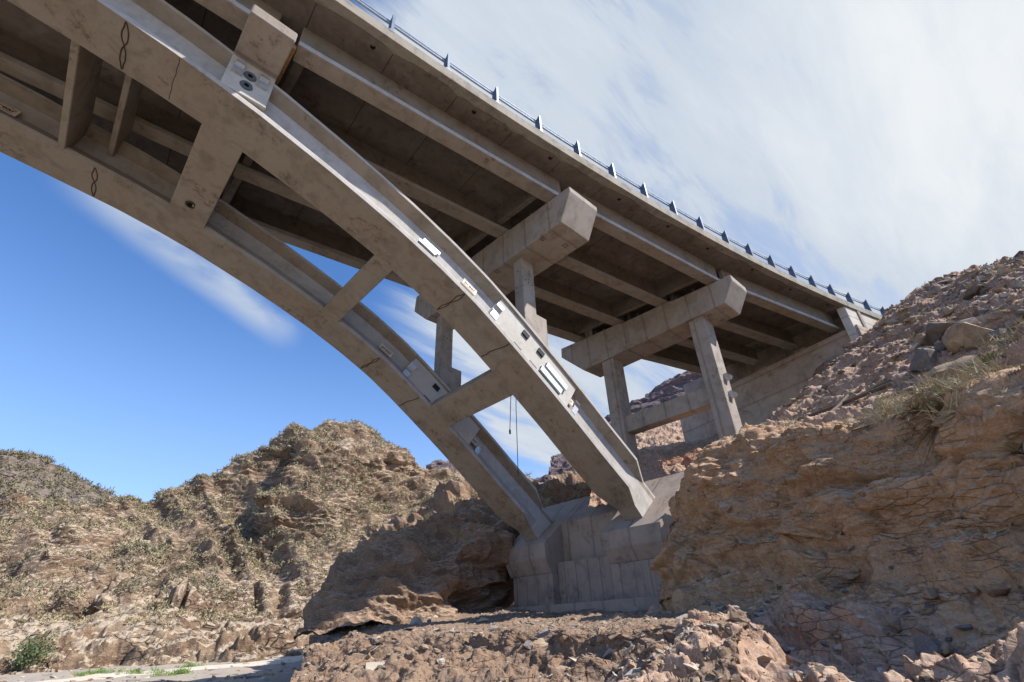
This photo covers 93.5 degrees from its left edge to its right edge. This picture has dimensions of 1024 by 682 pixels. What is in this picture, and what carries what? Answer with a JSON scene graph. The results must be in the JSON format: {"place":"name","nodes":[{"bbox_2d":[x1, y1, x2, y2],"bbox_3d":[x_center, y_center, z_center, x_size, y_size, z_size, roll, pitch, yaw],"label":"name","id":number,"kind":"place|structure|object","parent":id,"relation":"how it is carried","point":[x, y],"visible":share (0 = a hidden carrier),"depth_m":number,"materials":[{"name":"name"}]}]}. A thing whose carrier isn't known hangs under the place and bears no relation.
{"place":"outdoors","nodes":[
{"label":"outdoors","id":0,"kind":"place"},
{"bbox_2d":[0,455,113,515],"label":"hill","id":1,"kind":"structure","parent":0,"point":[43,491],"depth_m":96.85,"materials":[{"name":"brown stone"}]},
{"bbox_2d":[0,447,126,522],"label":"scrub","id":2,"kind":"object","parent":1,"relation":"on","point":[24,455],"visible":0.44,"depth_m":99.89,"materials":[{"name":"plant"}]},
{"bbox_2d":[0,656,302,681],"bbox_3d":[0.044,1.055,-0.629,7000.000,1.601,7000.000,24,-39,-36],"label":"ground","id":3,"kind":"structure","parent":0,"point":[204,675],"depth_m":28.35,"materials":[{"name":"grey gravel"}]},
{"bbox_2d":[71,662,214,676],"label":"grass","id":4,"kind":"structure","parent":3,"relation":"on","point":[181,670],"depth_m":28.60,"materials":[{"name":"plant"}]},
{"bbox_2d":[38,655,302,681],"bbox_3d":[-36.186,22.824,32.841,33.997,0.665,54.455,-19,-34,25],"label":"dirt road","id":5,"kind":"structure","parent":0,"point":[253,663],"depth_m":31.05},
{"bbox_2d":[0,421,513,674],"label":"hillside","id":6,"kind":"structure","parent":0,"point":[110,640],"depth_m":73.13,"materials":[{"name":"brown stone"}]},
{"bbox_2d":[1,627,65,671],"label":"shrub","id":7,"kind":"object","parent":6,"relation":"on","point":[29,654],"visible":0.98,"depth_m":37.05,"materials":[{"name":"green plant"}]},
{"bbox_2d":[152,489,161,498],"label":"shrub","id":8,"kind":"object","parent":6,"relation":"on","point":[156,493],"visible":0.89,"depth_m":100.51,"materials":[{"name":"green plant"}]},
{"bbox_2d":[0,418,458,628],"bbox_3d":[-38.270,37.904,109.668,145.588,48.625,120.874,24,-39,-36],"label":"scrub","id":9,"kind":"object","parent":6,"relation":"on","point":[157,523],"visible":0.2,"depth_m":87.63,"materials":[{"name":"plant"}]},
{"bbox_2d":[341,516,352,529],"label":"shrub","id":10,"kind":"object","parent":6,"relation":"on","point":[345,522],"visible":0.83,"depth_m":90.72,"materials":[{"name":"green plant"}]},
{"bbox_2d":[354,500,364,514],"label":"shrub","id":11,"kind":"object","parent":6,"relation":"on","point":[360,505],"visible":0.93,"depth_m":96.33,"materials":[{"name":"green plant"}]},
{"bbox_2d":[293,466,590,639],"bbox_3d":[0.462,14.543,34.803,25.559,10.780,32.699,7,-32,-15],"label":"rock mound","id":12,"kind":"object","parent":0,"point":[388,586],"visible":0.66,"depth_m":20.80,"materials":[{"name":"brown stone"}]},
{"bbox_2d":[359,478,589,580],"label":"scree","id":13,"kind":"structure","parent":12,"relation":"on","point":[490,578],"depth_m":21.66,"materials":[{"name":"beige stone"}]},
{"bbox_2d":[369,473,590,534],"bbox_3d":[-3.092,13.687,36.780,30.205,7.305,21.558,69,-74,-58],"label":"scrub","id":14,"kind":"object","parent":12,"relation":"on","point":[474,493],"visible":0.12,"depth_m":30.71,"materials":[{"name":"plant"}]},
{"bbox_2d":[0,0,1023,501],"label":"sky","id":15,"kind":"structure","parent":0,"point":[872,149],"materials":[{"name":"blue"}]},
{"bbox_2d":[290,604,752,681],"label":"terrace ground","id":16,"kind":"structure","parent":0,"point":[469,661],"depth_m":9.44,"materials":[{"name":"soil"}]},
{"bbox_2d":[352,653,365,658],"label":"boulder","id":17,"kind":"object","parent":16,"relation":"on","point":[357,655],"visible":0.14,"depth_m":11.16,"materials":[{"name":"beige stone"}]},
{"bbox_2d":[368,637,378,644],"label":"boulder","id":18,"kind":"object","parent":16,"relation":"on","point":[373,640],"visible":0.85,"depth_m":12.46,"materials":[{"name":"grey stone"}]},
{"bbox_2d":[365,661,384,670],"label":"boulder","id":19,"kind":"object","parent":16,"relation":"on","point":[372,666],"visible":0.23,"depth_m":10.03,"materials":[{"name":"stone"}]},
{"bbox_2d":[410,616,422,624],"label":"boulder","id":20,"kind":"object","parent":16,"relation":"on","point":[416,620],"visible":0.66,"depth_m":16.58,"materials":[{"name":"stone"}]},
{"bbox_2d":[432,648,440,652],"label":"boulder","id":21,"kind":"object","parent":16,"relation":"on","point":[435,650],"visible":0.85,"depth_m":10.58,"materials":[{"name":"beige stone"}]},
{"bbox_2d":[437,658,444,664],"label":"boulder","id":22,"kind":"object","parent":16,"relation":"on","point":[441,661],"visible":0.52,"depth_m":9.83,"materials":[{"name":"stone"}]},
{"bbox_2d":[476,618,488,621],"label":"boulder","id":23,"kind":"object","parent":16,"relation":"on","point":[483,619],"visible":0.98,"depth_m":15.96,"materials":[{"name":"stone"}]},
{"bbox_2d":[490,625,497,630],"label":"boulder","id":24,"kind":"object","parent":16,"relation":"on","point":[493,628],"visible":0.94,"depth_m":11.09,"materials":[{"name":"stone"}]},
{"bbox_2d":[523,640,532,649],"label":"boulder","id":25,"kind":"object","parent":16,"relation":"on","point":[526,644],"visible":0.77,"depth_m":9.45,"materials":[{"name":"grey stone"}]},
{"bbox_2d":[530,638,552,646],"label":"boulder","id":26,"kind":"object","parent":16,"relation":"on","point":[541,642],"visible":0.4,"depth_m":9.55,"materials":[{"name":"beige stone"}]},
{"bbox_2d":[500,472,683,612],"bbox_3d":[3.551,9.116,20.140,4.050,5.894,8.800,24,-39,-36],"label":"arch foundation","id":27,"kind":"object","parent":16,"relation":"on","point":[577,555],"visible":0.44,"depth_m":19.29,"materials":[{"name":"concrete"}]},
{"bbox_2d":[0,0,884,540],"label":"arch bridge","id":28,"kind":"structure","parent":27,"relation":"on","point":[498,236],"depth_m":17.32,"materials":[{"name":"concrete"}]},
{"bbox_2d":[275,44,296,84],"bbox_3d":[-6.541,-7.944,13.886,0.100,0.239,1.458,24,-39,-36],"label":"timber board","id":29,"kind":"object","parent":28,"relation":"attached to","point":[286,64],"visible":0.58,"depth_m":13.78,"materials":[{"name":"brown wood"}]},
{"bbox_2d":[509,394,510,433],"bbox_3d":[-0.059,2.240,17.186,0.169,2.261,0.065,9,-33,-18],"label":"hanging cable","id":30,"kind":"object","parent":28,"relation":"hanging from","point":[510,413],"visible":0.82,"depth_m":17.01,"materials":[{"name":"grey metal"}]},
{"bbox_2d":[516,412,518,476],"bbox_3d":[0.186,3.002,16.978,0.132,3.601,0.036,12,-34,-23],"label":"hanging cable","id":31,"kind":"object","parent":28,"relation":"hanging from","point":[517,443],"visible":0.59,"depth_m":16.60,"materials":[{"name":"black metal"}]},
{"bbox_2d":[612,663,622,669],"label":"boulder","id":32,"kind":"object","parent":16,"relation":"on","point":[616,667],"visible":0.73,"depth_m":7.65,"materials":[{"name":"beige stone"}]},
{"bbox_2d":[547,453,570,477],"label":"distant crag","id":33,"kind":"structure","parent":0,"point":[559,463],"depth_m":84.33,"materials":[{"name":"grey stone"}]},
{"bbox_2d":[426,371,702,482],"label":"mountain","id":34,"kind":"structure","parent":0,"point":[668,389],"depth_m":228.34,"materials":[{"name":"brown stone"}]},
{"bbox_2d":[588,420,718,508],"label":"soil slope","id":35,"kind":"structure","parent":0,"point":[659,442],"depth_m":27.06,"materials":[{"name":"brown soil"}]},
{"bbox_2d":[656,451,701,465],"bbox_3d":[8.476,5.596,22.893,5.253,1.493,0.555,-1,-31,-3],"label":"rubble","id":36,"kind":"object","parent":35,"relation":"on","point":[683,456],"visible":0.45,"depth_m":22.85,"materials":[{"name":"beige stone"}]},
{"bbox_2d":[606,252,1023,681],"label":"bank","id":37,"kind":"structure","parent":0,"point":[961,487],"depth_m":8.23,"materials":[{"name":"stone"}]},
{"bbox_2d":[720,570,729,573],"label":"boulder","id":38,"kind":"object","parent":37,"relation":"on","point":[725,572],"visible":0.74,"depth_m":11.29,"materials":[{"name":"beige stone"}]},
{"bbox_2d":[680,306,877,443],"bbox_3d":[21.501,7.796,33.255,10.605,15.076,14.380,14,-34,-25],"label":"abutment","id":39,"kind":"object","parent":37,"relation":"on","point":[778,377],"visible":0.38,"depth_m":32.22,"materials":[{"name":"concrete"}]},
{"bbox_2d":[607,531,1023,681],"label":"rubble","id":40,"kind":"object","parent":37,"relation":"on","point":[928,609],"visible":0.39,"depth_m":6.74,"materials":[{"name":"beige stone"}]},
{"bbox_2d":[830,394,849,410],"bbox_3d":[9.675,1.870,14.238,1.602,0.947,0.109,15,-35,-27],"label":"steel bar","id":41,"kind":"object","parent":37,"relation":"on","point":[840,403],"visible":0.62,"depth_m":14.26,"materials":[{"name":"grey metal"}]},
{"bbox_2d":[797,381,893,419],"bbox_3d":[9.837,1.896,14.504,0.102,0.560,3.830,2,-31,-7],"label":"steel bar","id":42,"kind":"object","parent":37,"relation":"on","point":[878,388],"visible":0.66,"depth_m":13.85,"materials":[{"name":"brown metal"}]},
{"bbox_2d":[843,574,859,580],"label":"boulder","id":43,"kind":"object","parent":37,"relation":"on","point":[850,577],"visible":0.99,"depth_m":8.43,"materials":[{"name":"beige stone"}]},
{"bbox_2d":[686,330,1018,522],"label":"rock fragments","id":44,"kind":"object","parent":37,"relation":"on","point":[726,507],"visible":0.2,"depth_m":10.88,"materials":[{"name":"beige stone"}]},
{"bbox_2d":[813,378,892,415],"bbox_3d":[9.886,1.908,14.547,0.079,0.198,3.640,4,-31,-11],"label":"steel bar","id":45,"kind":"object","parent":37,"relation":"on","point":[886,381],"visible":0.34,"depth_m":13.30,"materials":[{"name":"brown metal"}]},
{"bbox_2d":[851,565,860,571],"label":"boulder","id":46,"kind":"object","parent":37,"relation":"on","point":[854,568],"visible":1,"depth_m":8.46,"materials":[{"name":"beige stone"}]},
{"bbox_2d":[856,384,921,405],"bbox_3d":[9.359,1.767,13.094,0.077,0.798,4.170,1,-31,-5],"label":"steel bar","id":47,"kind":"object","parent":37,"relation":"on","point":[900,392],"visible":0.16,"depth_m":11.63,"materials":[{"name":"brown metal"}]},
{"bbox_2d":[760,251,1023,424],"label":"scree","id":48,"kind":"structure","parent":37,"relation":"on","point":[999,269],"depth_m":17.16,"materials":[{"name":"beige stone"}]},
{"bbox_2d":[884,615,900,630],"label":"boulder","id":49,"kind":"object","parent":37,"relation":"on","point":[893,622],"visible":0.96,"depth_m":6.75,"materials":[{"name":"beige stone"}]},
{"bbox_2d":[775,256,1023,452],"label":"dry grass","id":50,"kind":"structure","parent":37,"relation":"on","point":[976,371],"depth_m":8.80,"materials":[{"name":"plant"}]},
{"bbox_2d":[890,393,936,448],"bbox_3d":[7.433,1.484,8.599,1.223,1.096,1.358,24,-39,-36],"label":"spiky plant","id":51,"kind":"object","parent":37,"relation":"on","point":[916,403],"visible":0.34,"depth_m":8.63,"materials":[{"name":"green plant"}]},
{"bbox_2d":[909,348,938,371],"bbox_3d":[11.062,0.579,12.908,0.776,0.798,0.760,7,-32,-16],"label":"boulder","id":52,"kind":"object","parent":37,"relation":"on","point":[923,359],"visible":0.74,"depth_m":12.65,"materials":[{"name":"grey stone"}]},
{"bbox_2d":[917,418,937,447],"bbox_3d":[7.158,1.510,7.944,0.939,0.839,0.870,-3,-31,1],"label":"spiky plant","id":53,"kind":"object","parent":37,"relation":"on","point":[929,433],"visible":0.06,"depth_m":8.02,"materials":[{"name":"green plant"}]},
{"bbox_2d":[914,635,943,656],"bbox_3d":[5.281,3.846,6.052,0.375,0.253,0.312,5,-32,-12],"label":"boulder","id":54,"kind":"object","parent":37,"relation":"on","point":[926,644],"visible":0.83,"depth_m":6.01,"materials":[{"name":"grey stone"}]},
{"bbox_2d":[920,588,937,599],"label":"boulder","id":55,"kind":"object","parent":37,"relation":"on","point":[929,594],"visible":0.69,"depth_m":6.70,"materials":[{"name":"beige stone"}]},
{"bbox_2d":[905,380,956,473],"bbox_3d":[7.098,1.300,7.573,1.600,1.394,1.712,24,-39,-36],"label":"spiky plant","id":56,"kind":"object","parent":37,"relation":"on","point":[938,406],"visible":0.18,"depth_m":7.73,"materials":[{"name":"green plant"}]},
{"bbox_2d":[929,522,938,527],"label":"boulder","id":57,"kind":"object","parent":37,"relation":"on","point":[931,524],"visible":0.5,"depth_m":7.44,"materials":[{"name":"stone"}]},
{"bbox_2d":[941,642,952,654],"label":"boulder","id":58,"kind":"object","parent":37,"relation":"on","point":[946,647],"visible":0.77,"depth_m":5.91,"materials":[{"name":"beige stone"}]},
{"bbox_2d":[919,317,978,345],"bbox_3d":[13.026,-0.062,14.502,1.232,0.635,2.295,-13,-32,18],"label":"boulder","id":59,"kind":"object","parent":37,"relation":"on","point":[935,332],"visible":0.48,"depth_m":13.97,"materials":[{"name":"grey stone"}]},
{"bbox_2d":[920,355,977,384],"bbox_3d":[10.175,0.793,11.212,0.864,0.536,1.672,-1,-31,-3],"label":"boulder","id":60,"kind":"object","parent":37,"relation":"on","point":[941,368],"visible":0.36,"depth_m":11.04,"materials":[{"name":"beige stone"}]},
{"bbox_2d":[942,305,957,316],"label":"boulder","id":61,"kind":"object","parent":37,"relation":"on","point":[949,312],"visible":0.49,"depth_m":16.84,"materials":[{"name":"beige stone"}]},
{"bbox_2d":[942,322,993,353],"bbox_3d":[11.659,-0.025,12.346,1.178,0.844,1.156,-1,-31,-2],"label":"boulder","id":62,"kind":"object","parent":37,"relation":"on","point":[955,337],"visible":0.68,"depth_m":11.96,"materials":[{"name":"beige stone"}]},
{"bbox_2d":[965,586,979,595],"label":"boulder","id":63,"kind":"object","parent":37,"relation":"on","point":[974,590],"visible":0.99,"depth_m":6.37,"materials":[{"name":"beige stone"}]},
{"bbox_2d":[962,284,983,299],"bbox_3d":[16.146,-1.588,16.763,1.425,0.270,0.810,14,-34,-25],"label":"boulder","id":64,"kind":"object","parent":37,"relation":"on","point":[973,291],"visible":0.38,"depth_m":16.45,"materials":[{"name":"grey stone"}]},
{"bbox_2d":[961,349,1009,376],"bbox_3d":[8.836,0.654,8.718,1.248,1.086,1.318,24,-39,-36],"label":"spiky plant","id":65,"kind":"object","parent":37,"relation":"on","point":[989,357],"visible":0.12,"depth_m":8.81,"materials":[{"name":"green plant"}]},
{"bbox_2d":[980,588,1009,595],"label":"boulder","id":66,"kind":"object","parent":37,"relation":"on","point":[996,591],"visible":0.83,"depth_m":6.05,"materials":[{"name":"beige stone"}]},
{"bbox_2d":[985,328,1009,338],"bbox_3d":[11.800,-0.147,11.763,0.523,0.278,0.456,8,-32,-17],"label":"boulder","id":67,"kind":"object","parent":37,"relation":"on","point":[997,331],"visible":0.56,"depth_m":11.60,"materials":[{"name":"grey stone"}]},
{"bbox_2d":[989,433,1023,476],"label":"spiky plant","id":68,"kind":"object","parent":37,"relation":"on","point":[1014,447],"visible":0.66,"depth_m":6.53,"materials":[{"name":"green plant"}]},
{"bbox_2d":[994,410,1023,468],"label":"spiky plant","id":69,"kind":"object","parent":37,"relation":"on","point":[1018,417],"visible":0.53,"depth_m":6.51,"materials":[{"name":"green plant"}]}
]}

